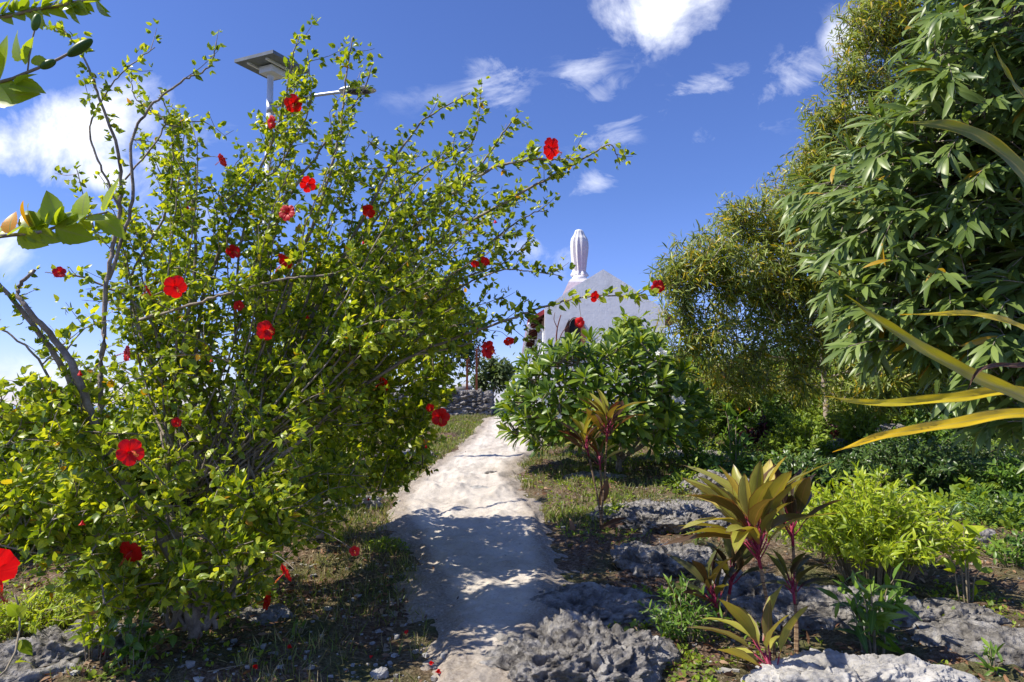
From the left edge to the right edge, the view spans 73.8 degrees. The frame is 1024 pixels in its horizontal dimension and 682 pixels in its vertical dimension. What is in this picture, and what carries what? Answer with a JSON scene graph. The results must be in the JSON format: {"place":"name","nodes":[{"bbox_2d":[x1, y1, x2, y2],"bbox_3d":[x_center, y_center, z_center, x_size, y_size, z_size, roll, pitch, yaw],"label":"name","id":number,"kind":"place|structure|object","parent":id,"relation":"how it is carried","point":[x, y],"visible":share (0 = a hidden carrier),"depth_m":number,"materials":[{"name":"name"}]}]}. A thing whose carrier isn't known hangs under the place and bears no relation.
{"place":"outdoors","nodes":[
{"label":"outdoors","id":0,"kind":"place"},
{"bbox_2d":[0,0,110,107],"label":"hibiscus branch","id":1,"kind":"object","parent":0,"point":[21,87],"visible":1,"depth_m":1.05,"materials":[{"name":"green plant"}]},
{"bbox_2d":[0,179,125,249],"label":"hibiscus branch","id":2,"kind":"object","parent":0,"point":[35,231],"visible":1,"depth_m":1.74,"materials":[{"name":"green plant"}]},
{"bbox_2d":[374,411,583,681],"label":"path","id":3,"kind":"structure","parent":0,"point":[467,534],"depth_m":6.89,"materials":[{"name":"sand"}]},
{"bbox_2d":[0,0,1016,405],"label":"sky","id":4,"kind":"structure","parent":0,"point":[705,94],"materials":[{"name":"blue"}]},
{"bbox_2d":[0,409,1023,681],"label":"ground","id":5,"kind":"structure","parent":0,"point":[1000,585],"depth_m":5.45,"materials":[{"name":"soil"}]},
{"bbox_2d":[0,548,37,675],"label":"hibiscus sprig","id":6,"kind":"object","parent":5,"relation":"on","point":[10,563],"visible":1,"depth_m":1.91,"materials":[{"name":"red plant"}]},
{"bbox_2d":[0,655,84,681],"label":"limestone rock","id":7,"kind":"object","parent":5,"relation":"on","point":[21,672],"visible":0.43,"depth_m":4.05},
{"bbox_2d":[0,584,99,640],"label":"groundcover plant","id":8,"kind":"object","parent":5,"relation":"on","point":[48,611],"visible":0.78,"depth_m":4.80,"materials":[{"name":"green plant"}]},
{"bbox_2d":[0,419,141,555],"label":"hedge bush","id":9,"kind":"object","parent":5,"relation":"on","point":[50,451],"visible":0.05,"depth_m":7.09,"materials":[{"name":"green plant"}]},
{"bbox_2d":[0,619,149,667],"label":"limestone rock","id":10,"kind":"object","parent":5,"relation":"on","point":[50,644],"visible":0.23,"depth_m":4.31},
{"bbox_2d":[37,566,137,608],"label":"groundcover plant","id":11,"kind":"object","parent":5,"relation":"on","point":[60,581],"visible":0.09,"depth_m":5.23,"materials":[{"name":"green plant"}]},
{"bbox_2d":[64,591,137,662],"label":"groundcover plant","id":12,"kind":"object","parent":5,"relation":"on","point":[88,625],"visible":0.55,"depth_m":4.31,"materials":[{"name":"green plant"}]},
{"bbox_2d":[10,380,236,515],"bbox_3d":[-4.908,1.390,8.741,2.955,1.800,2.839,0,-5,0],"label":"hedge bush","id":13,"kind":"object","parent":5,"relation":"on","point":[157,441],"visible":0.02,"depth_m":8.41,"materials":[{"name":"green plant"}]},
{"bbox_2d":[91,595,176,668],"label":"groundcover plant","id":14,"kind":"object","parent":5,"relation":"on","point":[139,643],"visible":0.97,"depth_m":4.14,"materials":[{"name":"green plant"}]},
{"bbox_2d":[174,384,308,494],"bbox_3d":[-3.985,1.413,9.919,2.900,1.663,2.780,0,-5,0],"label":"hedge bush","id":15,"kind":"object","parent":5,"relation":"on","point":[210,480],"visible":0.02,"depth_m":9.44,"materials":[{"name":"green plant"}]},
{"bbox_2d":[228,604,293,626],"bbox_3d":[-1.937,2.179,5.239,0.503,0.272,0.367,0,-5,0],"label":"limestone rock","id":16,"kind":"object","parent":5,"relation":"on","point":[270,614],"visible":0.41,"depth_m":5.19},
{"bbox_2d":[291,617,305,638],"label":"weed","id":17,"kind":"object","parent":5,"relation":"on","point":[296,622],"visible":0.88,"depth_m":4.76,"materials":[{"name":"green plant"}]},
{"bbox_2d":[234,50,376,274],"bbox_3d":[-3.651,-1.494,11.845,2.572,7.352,0.922,-3,-6,25],"label":"solar street lamp","id":18,"kind":"object","parent":5,"relation":"on","point":[270,66],"visible":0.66,"depth_m":12.34,"materials":[{"name":"metal"}]},
{"bbox_2d":[0,16,664,638],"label":"hibiscus shrub","id":19,"kind":"object","parent":5,"relation":"on","point":[254,508],"visible":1,"depth_m":4.77,"materials":[{"name":"green plant"}]},
{"bbox_2d":[323,495,382,510],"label":"limestone rock","id":20,"kind":"object","parent":5,"relation":"on","point":[369,502],"visible":0.12,"depth_m":8.76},
{"bbox_2d":[230,244,495,538],"bbox_3d":[-1.703,0.429,7.523,3.131,3.432,3.297,0,-5,0],"label":"hibiscus shrub","id":21,"kind":"object","parent":5,"relation":"on","point":[414,415],"visible":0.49,"depth_m":6.43,"materials":[{"name":"green plant"}]},
{"bbox_2d":[370,666,388,678],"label":"limestone rock","id":22,"kind":"object","parent":5,"relation":"on","point":[381,672],"visible":0.95,"depth_m":4.01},
{"bbox_2d":[279,256,486,386],"bbox_3d":[-4.826,-0.227,24.118,8.205,5.588,3.673,0,-5,0],"label":"feathery tree","id":23,"kind":"object","parent":5,"relation":"on","point":[472,356],"visible":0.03,"depth_m":23.91,"materials":[{"name":"green plant"}]},
{"bbox_2d":[365,536,408,552],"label":"weed","id":24,"kind":"object","parent":5,"relation":"on","point":[383,540],"visible":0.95,"depth_m":7.04,"materials":[{"name":"green plant"}]},
{"bbox_2d":[327,384,494,415],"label":"stone wall","id":25,"kind":"structure","parent":5,"relation":"on","point":[472,402],"depth_m":21.94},
{"bbox_2d":[464,357,470,389],"bbox_3d":[-1.466,1.077,22.499,0.190,1.098,0.160,0,-5,0],"label":"iron post","id":26,"kind":"object","parent":25,"relation":"on","point":[467,370],"visible":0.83,"depth_m":22.47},
{"bbox_2d":[474,346,479,389],"bbox_3d":[-1.153,0.896,22.516,0.190,1.462,0.160,0,-5,0],"label":"iron post","id":27,"kind":"object","parent":25,"relation":"on","point":[476,370],"visible":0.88,"depth_m":22.48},
{"bbox_2d":[463,349,519,397],"bbox_3d":[-0.717,1.577,27.020,2.399,2.549,1.760,0,-5,0],"label":"tree","id":28,"kind":"object","parent":5,"relation":"on","point":[497,376],"visible":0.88,"depth_m":26.78,"materials":[{"name":"green plant"}]},
{"bbox_2d":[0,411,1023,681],"bbox_3d":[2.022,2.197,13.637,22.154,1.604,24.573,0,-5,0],"label":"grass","id":29,"kind":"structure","parent":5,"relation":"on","point":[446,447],"depth_m":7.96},
{"bbox_2d":[0,419,1023,681],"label":"ground weeds","id":30,"kind":"object","parent":5,"relation":"on","point":[632,623],"visible":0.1,"depth_m":5.30,"materials":[{"name":"green plant"}]},
{"bbox_2d":[1,426,1023,681],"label":"leaf litter","id":31,"kind":"object","parent":5,"relation":"on","point":[243,628],"visible":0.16,"depth_m":5.37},
{"bbox_2d":[6,411,1018,681],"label":"dry grass","id":32,"kind":"structure","parent":5,"relation":"on","point":[436,445],"depth_m":7.91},
{"bbox_2d":[6,454,1023,681],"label":"pebbles","id":33,"kind":"object","parent":5,"relation":"on","point":[188,664],"visible":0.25,"depth_m":4.52,"materials":[{"name":"stone"}]},
{"bbox_2d":[60,462,1023,681],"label":"dry twigs","id":34,"kind":"object","parent":5,"relation":"on","point":[682,572],"visible":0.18,"depth_m":5.82,"materials":[{"name":"wood"}]},
{"bbox_2d":[563,275,586,293],"bbox_3d":[3.692,0.171,38.054,2.300,7.649,1.400,0,-5,0],"label":"statue pedestal","id":35,"kind":"object","parent":5,"relation":"on","point":[575,280],"visible":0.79,"depth_m":37.79,"materials":[{"name":"white paint"}]},
{"bbox_2d":[570,229,588,276],"bbox_3d":[3.804,-4.981,38.583,1.047,2.707,0.836,0,-5,0],"label":"statue","id":36,"kind":"object","parent":35,"relation":"on","point":[579,246],"visible":0.96,"depth_m":38.29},
{"bbox_2d":[479,608,681,681],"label":"limestone rock","id":37,"kind":"object","parent":5,"relation":"on","point":[566,645],"visible":0.92,"depth_m":4.01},
{"bbox_2d":[563,470,626,478],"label":"limestone rock","id":38,"kind":"object","parent":5,"relation":"on","point":[585,473],"visible":0.44,"depth_m":10.67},
{"bbox_2d":[522,269,676,407],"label":"chapel","id":39,"kind":"structure","parent":5,"relation":"on","point":[594,315],"depth_m":33.30,"materials":[{"name":"white paint"}]},
{"bbox_2d":[565,317,585,360],"bbox_3d":[3.057,-0.108,33.060,1.016,2.130,0.193,0,-5,0],"label":"window","id":40,"kind":"structure","parent":39,"relation":"in","point":[572,328],"depth_m":33.16,"materials":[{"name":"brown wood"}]},
{"bbox_2d":[530,581,674,626],"bbox_3d":[0.686,2.091,5.363,1.196,0.261,1.007,0,-5,0],"label":"limestone rock","id":41,"kind":"object","parent":5,"relation":"on","point":[608,604],"visible":0.61,"depth_m":5.29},
{"bbox_2d":[490,326,716,471],"bbox_3d":[1.477,0.952,11.277,3.699,2.428,2.836,0,-5,0],"label":"frangipani shrub","id":42,"kind":"object","parent":5,"relation":"on","point":[678,424],"visible":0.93,"depth_m":10.63,"materials":[{"name":"green plant"}]},
{"bbox_2d":[561,389,645,532],"bbox_3d":[1.022,1.423,7.887,1.051,1.764,0.971,3,-6,-28],"label":"cordyline","id":43,"kind":"object","parent":5,"relation":"on","point":[605,417],"visible":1,"depth_m":7.91,"materials":[{"name":"plant"}]},
{"bbox_2d":[595,498,629,515],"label":"weed","id":44,"kind":"object","parent":5,"relation":"on","point":[614,506],"visible":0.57,"depth_m":8.13,"materials":[{"name":"green plant"}]},
{"bbox_2d":[596,306,666,411],"bbox_3d":[2.676,0.716,15.242,1.548,3.034,1.205,2,-6,-23],"label":"papaya tree","id":45,"kind":"object","parent":5,"relation":"on","point":[619,322],"visible":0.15,"depth_m":15.27,"materials":[{"name":"green plant"}]},
{"bbox_2d":[610,541,717,577],"bbox_3d":[1.493,2.138,6.620,1.054,0.368,0.835,0,-5,0],"label":"limestone rock","id":46,"kind":"object","parent":5,"relation":"on","point":[638,559],"visible":0.7,"depth_m":6.41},
{"bbox_2d":[622,358,712,420],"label":"bush","id":47,"kind":"object","parent":5,"relation":"on","point":[680,388],"visible":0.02,"depth_m":15.62,"materials":[{"name":"green plant"}]},
{"bbox_2d":[586,498,749,533],"bbox_3d":[1.894,2.180,8.320,2.033,0.417,1.864,0,-5,0],"label":"limestone rock","id":48,"kind":"object","parent":5,"relation":"on","point":[661,516],"visible":0.59,"depth_m":7.83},
{"bbox_2d":[636,570,730,642],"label":"leafy shrub","id":49,"kind":"object","parent":5,"relation":"on","point":[672,620],"visible":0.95,"depth_m":4.58,"materials":[{"name":"green plant"}]},
{"bbox_2d":[647,344,738,386],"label":"bush","id":50,"kind":"object","parent":5,"relation":"on","point":[696,363],"visible":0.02,"depth_m":19.38,"materials":[{"name":"green plant"}]},
{"bbox_2d":[686,528,707,544],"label":"weed","id":51,"kind":"object","parent":5,"relation":"on","point":[697,540],"visible":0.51,"depth_m":7.03,"materials":[{"name":"green plant"}]},
{"bbox_2d":[675,442,724,473],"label":"leafy shrub","id":52,"kind":"object","parent":5,"relation":"on","point":[701,457],"visible":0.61,"depth_m":11.03,"materials":[{"name":"green plant"}]},
{"bbox_2d":[682,399,719,447],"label":"leafy shrub","id":53,"kind":"object","parent":5,"relation":"on","point":[703,431],"visible":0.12,"depth_m":13.54,"materials":[{"name":"green plant"}]},
{"bbox_2d":[664,450,747,461],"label":"limestone rock","id":54,"kind":"object","parent":5,"relation":"on","point":[703,454],"visible":0.03,"depth_m":12.54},
{"bbox_2d":[646,525,773,635],"bbox_3d":[1.383,1.690,4.845,0.766,0.760,0.662,5,-7,-40],"label":"cordyline","id":55,"kind":"object","parent":5,"relation":"on","point":[708,575],"visible":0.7,"depth_m":4.77,"materials":[{"name":"plant"}]},
{"bbox_2d":[677,469,748,493],"bbox_3d":[2.922,2.107,9.848,1.039,0.499,0.888,0,-5,0],"label":"limestone rock","id":56,"kind":"object","parent":5,"relation":"on","point":[694,488],"visible":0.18,"depth_m":9.75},
{"bbox_2d":[699,385,740,437],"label":"leafy shrub","id":57,"kind":"object","parent":5,"relation":"on","point":[718,414],"visible":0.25,"depth_m":14.98,"materials":[{"name":"green plant"}]},
{"bbox_2d":[710,373,751,434],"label":"pink flowered shrub","id":58,"kind":"object","parent":5,"relation":"on","point":[725,425],"visible":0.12,"depth_m":15.05,"materials":[{"name":"green plant"}]},
{"bbox_2d":[720,398,755,464],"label":"leafy shrub","id":59,"kind":"object","parent":5,"relation":"on","point":[739,442],"visible":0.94,"depth_m":11.78,"materials":[{"name":"green plant"}]},
{"bbox_2d":[690,361,796,413],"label":"bush","id":60,"kind":"object","parent":5,"relation":"on","point":[779,404],"visible":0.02,"depth_m":16.34,"materials":[{"name":"green plant"}]},
{"bbox_2d":[698,569,790,599],"bbox_3d":[2.038,2.177,5.818,0.918,0.467,0.719,0,-5,0],"label":"limestone rock","id":61,"kind":"object","parent":5,"relation":"on","point":[745,584],"visible":0.19,"depth_m":5.64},
{"bbox_2d":[739,382,752,436],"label":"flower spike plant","id":62,"kind":"object","parent":5,"relation":"on","point":[745,412],"visible":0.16,"depth_m":14.79,"materials":[{"name":"green plant"}]},
{"bbox_2d":[661,457,835,659],"bbox_3d":[1.452,1.398,4.374,1.303,1.340,0.946,3,-6,-29],"label":"cordyline","id":63,"kind":"object","parent":5,"relation":"on","point":[738,500],"visible":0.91,"depth_m":4.29,"materials":[{"name":"plant"}]},
{"bbox_2d":[688,584,808,667],"bbox_3d":[1.415,1.746,4.084,0.698,0.521,0.556,0,-5,0],"label":"cordyline","id":64,"kind":"object","parent":5,"relation":"on","point":[747,625],"visible":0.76,"depth_m":4.03,"materials":[{"name":"plant"}]},
{"bbox_2d":[739,424,758,449],"bbox_3d":[4.749,1.942,13.688,0.756,0.534,0.672,-5,-7,43],"label":"maroon croton","id":65,"kind":"object","parent":5,"relation":"on","point":[752,434],"visible":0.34,"depth_m":13.59,"materials":[{"name":"purple plant"}]},
{"bbox_2d":[722,397,778,437],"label":"leafy shrub","id":66,"kind":"object","parent":5,"relation":"on","point":[744,419],"visible":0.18,"depth_m":14.94,"materials":[{"name":"green plant"}]},
{"bbox_2d":[743,455,776,464],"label":"fern","id":67,"kind":"object","parent":5,"relation":"on","point":[765,458],"visible":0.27,"depth_m":11.59,"materials":[{"name":"green plant"}]},
{"bbox_2d":[753,411,771,450],"bbox_3d":[4.913,1.778,13.418,0.340,0.863,0.390,-4,-7,34],"label":"maroon croton","id":68,"kind":"object","parent":5,"relation":"on","point":[762,428],"visible":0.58,"depth_m":13.37,"materials":[{"name":"purple plant"}]},
{"bbox_2d":[745,394,799,449],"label":"leafy shrub","id":69,"kind":"object","parent":5,"relation":"on","point":[778,418],"visible":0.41,"depth_m":13.64,"materials":[{"name":"green plant"}]},
{"bbox_2d":[751,428,804,455],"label":"leafy shrub","id":70,"kind":"object","parent":5,"relation":"on","point":[772,443],"visible":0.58,"depth_m":12.45,"materials":[{"name":"green plant"}]},
{"bbox_2d":[739,336,837,411],"bbox_3d":[8.640,1.070,22.016,4.422,2.849,4.512,0,-5,0],"label":"bush","id":71,"kind":"object","parent":5,"relation":"on","point":[772,353],"visible":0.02,"depth_m":21.67,"materials":[{"name":"green plant"}]},
{"bbox_2d":[642,144,945,425],"bbox_3d":[5.915,-0.963,13.957,7.541,5.934,3.986,1,-5,-8],"label":"acacia tree","id":72,"kind":"object","parent":5,"relation":"on","point":[761,290],"visible":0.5,"depth_m":12.78,"materials":[{"name":"green plant"}]},
{"bbox_2d":[753,462,840,653],"bbox_3d":[1.908,1.453,4.668,0.817,1.277,0.556,5,-7,-42],"label":"cordyline","id":73,"kind":"object","parent":5,"relation":"on","point":[800,496],"visible":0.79,"depth_m":4.61,"materials":[{"name":"plant"}]},
{"bbox_2d":[770,407,831,431],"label":"leafy shrub","id":74,"kind":"object","parent":5,"relation":"on","point":[816,418],"visible":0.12,"depth_m":15.78,"materials":[{"name":"green plant"}]},
{"bbox_2d":[769,411,839,458],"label":"leafy shrub","id":75,"kind":"object","parent":5,"relation":"on","point":[810,437],"visible":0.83,"depth_m":12.16,"materials":[{"name":"green plant"}]},
{"bbox_2d":[762,448,848,491],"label":"leafy shrub","id":76,"kind":"object","parent":5,"relation":"on","point":[802,463],"visible":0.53,"depth_m":9.65,"materials":[{"name":"green plant"}]},
{"bbox_2d":[774,354,850,415],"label":"bush","id":77,"kind":"object","parent":5,"relation":"on","point":[814,399],"visible":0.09,"depth_m":17.97,"materials":[{"name":"green plant"}]},
{"bbox_2d":[796,438,847,449],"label":"limestone rock","id":78,"kind":"object","parent":5,"relation":"on","point":[841,440],"visible":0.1,"depth_m":13.61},
{"bbox_2d":[639,413,1023,529],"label":"undergrowth","id":79,"kind":"object","parent":5,"relation":"on","point":[1006,505],"visible":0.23,"depth_m":9.10,"materials":[{"name":"green plant"}]},
{"bbox_2d":[821,419,851,438],"bbox_3d":[6.871,1.849,14.492,0.800,0.689,0.782,0,-5,0],"label":"maroon croton","id":80,"kind":"object","parent":5,"relation":"on","point":[836,434],"visible":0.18,"depth_m":14.42,"materials":[{"name":"green plant"}]},
{"bbox_2d":[802,387,877,418],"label":"leafy shrub","id":81,"kind":"object","parent":5,"relation":"on","point":[814,411],"visible":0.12,"depth_m":16.90,"materials":[{"name":"green plant"}]},
{"bbox_2d":[819,451,889,489],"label":"leafy shrub","id":82,"kind":"object","parent":5,"relation":"on","point":[849,469],"visible":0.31,"depth_m":9.87,"materials":[{"name":"green plant"}]},
{"bbox_2d":[825,402,893,444],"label":"leafy shrub","id":83,"kind":"object","parent":5,"relation":"on","point":[860,423],"visible":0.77,"depth_m":13.61,"materials":[{"name":"green plant"}]},
{"bbox_2d":[740,648,980,681],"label":"limestone rock","id":84,"kind":"object","parent":5,"relation":"on","point":[817,665],"visible":0.99,"depth_m":3.85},
{"bbox_2d":[719,583,1011,631],"bbox_3d":[2.647,2.092,5.176,2.087,0.376,0.819,0,-5,0],"label":"limestone rock","id":85,"kind":"object","parent":5,"relation":"on","point":[818,613],"visible":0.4,"depth_m":5.07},
{"bbox_2d":[816,562,920,654],"bbox_3d":[2.366,1.776,4.556,0.533,0.637,0.660,0,-5,0],"label":"leafy shrub","id":86,"kind":"object","parent":5,"relation":"on","point":[867,618],"visible":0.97,"depth_m":4.45,"materials":[{"name":"green plant"}]},
{"bbox_2d":[756,459,985,588],"bbox_3d":[3.119,1.602,6.011,1.841,1.105,1.818,0,-5,0],"label":"leafy shrub","id":87,"kind":"object","parent":5,"relation":"on","point":[888,537],"visible":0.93,"depth_m":5.73,"materials":[{"name":"green plant"}]},
{"bbox_2d":[829,363,917,423],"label":"bush","id":88,"kind":"object","parent":5,"relation":"on","point":[891,422],"visible":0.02,"depth_m":16.92,"materials":[{"name":"green plant"}]},
{"bbox_2d":[853,423,904,431],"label":"limestone rock","id":89,"kind":"object","parent":5,"relation":"on","point":[886,425],"visible":0.11,"depth_m":16.04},
{"bbox_2d":[844,426,930,455],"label":"leafy shrub","id":90,"kind":"object","parent":5,"relation":"on","point":[867,446],"visible":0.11,"depth_m":11.96,"materials":[{"name":"green plant"}]},
{"bbox_2d":[775,0,1011,234],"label":"acacia tree","id":91,"kind":"object","parent":5,"relation":"on","point":[868,36],"visible":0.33,"depth_m":10.79,"materials":[{"name":"green plant"}]},
{"bbox_2d":[771,0,1023,473],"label":"broadleaf acacia tree","id":92,"kind":"object","parent":5,"relation":"on","point":[892,255],"visible":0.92,"depth_m":3.74,"materials":[{"name":"green plant"}]},
{"bbox_2d":[881,405,940,424],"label":"leafy shrub","id":93,"kind":"object","parent":5,"relation":"on","point":[910,413],"visible":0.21,"depth_m":16.49,"materials":[{"name":"green plant"}]},
{"bbox_2d":[835,435,990,496],"bbox_3d":[5.759,1.802,9.876,1.957,0.955,1.800,-3,-6,32],"label":"leafy shrub","id":94,"kind":"object","parent":5,"relation":"on","point":[933,465],"visible":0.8,"depth_m":9.52,"materials":[{"name":"green plant"}]},
{"bbox_2d":[825,42,1023,452],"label":"long leaved plant","id":95,"kind":"object","parent":5,"relation":"on","point":[992,385],"visible":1,"depth_m":1.11,"materials":[{"name":"yellow plant"}]},
{"bbox_2d":[835,234,1017,421],"bbox_3d":[9.497,-0.247,12.218,11.011,4.211,3.394,5,-7,-42],"label":"acacia tree","id":96,"kind":"object","parent":5,"relation":"on","point":[902,378],"visible":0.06,"depth_m":9.51,"materials":[{"name":"green plant"}]},
{"bbox_2d":[894,405,973,447],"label":"leafy shrub","id":97,"kind":"object","parent":5,"relation":"on","point":[921,418],"visible":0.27,"depth_m":12.21,"materials":[{"name":"green plant"}]},
{"bbox_2d":[935,501,966,519],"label":"striped seedling","id":98,"kind":"object","parent":5,"relation":"on","point":[953,507],"visible":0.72,"depth_m":7.75,"materials":[{"name":"green plant"}]},
{"bbox_2d":[922,521,995,542],"bbox_3d":[4.718,2.152,7.503,0.965,0.349,0.588,0,-5,0],"label":"limestone rock","id":99,"kind":"object","parent":5,"relation":"on","point":[985,534],"visible":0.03,"depth_m":7.25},
{"bbox_2d":[905,618,1023,668],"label":"limestone rock","id":100,"kind":"object","parent":5,"relation":"on","point":[963,638],"visible":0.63,"depth_m":4.53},
{"bbox_2d":[935,520,993,602],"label":"leafy shrub","id":101,"kind":"object","parent":5,"relation":"on","point":[964,559],"visible":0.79,"depth_m":5.48,"materials":[{"name":"green plant"}]},
{"bbox_2d":[927,408,1001,448],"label":"leafy shrub","id":102,"kind":"object","parent":5,"relation":"on","point":[958,429],"visible":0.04,"depth_m":13.59,"materials":[{"name":"green plant"}]},
{"bbox_2d":[945,478,1004,492],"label":"fern","id":103,"kind":"object","parent":5,"relation":"on","point":[984,483],"visible":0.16,"depth_m":9.12,"materials":[{"name":"green plant"}]},
{"bbox_2d":[929,435,1022,474],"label":"leafy shrub","id":104,"kind":"object","parent":5,"relation":"on","point":[983,453],"visible":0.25,"depth_m":10.57,"materials":[{"name":"green plant"}]},
{"bbox_2d":[965,502,994,521],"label":"striped seedling","id":105,"kind":"object","parent":5,"relation":"on","point":[978,506],"visible":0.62,"depth_m":8.11,"materials":[{"name":"green plant"}]},
{"bbox_2d":[974,637,1006,676],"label":"weed","id":106,"kind":"object","parent":5,"relation":"on","point":[990,653],"visible":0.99,"depth_m":4.13,"materials":[{"name":"green plant"}]},
{"bbox_2d":[968,533,1013,554],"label":"weed","id":107,"kind":"object","parent":5,"relation":"on","point":[995,540],"visible":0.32,"depth_m":6.81,"materials":[{"name":"green plant"}]},
{"bbox_2d":[969,445,1023,492],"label":"leafy shrub","id":108,"kind":"object","parent":5,"relation":"on","point":[1009,473],"visible":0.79,"depth_m":9.11,"materials":[{"name":"green plant"}]},
{"bbox_2d":[978,526,1023,568],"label":"weed","id":109,"kind":"object","parent":5,"relation":"on","point":[1017,557],"visible":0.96,"depth_m":6.27,"materials":[{"name":"green plant"}]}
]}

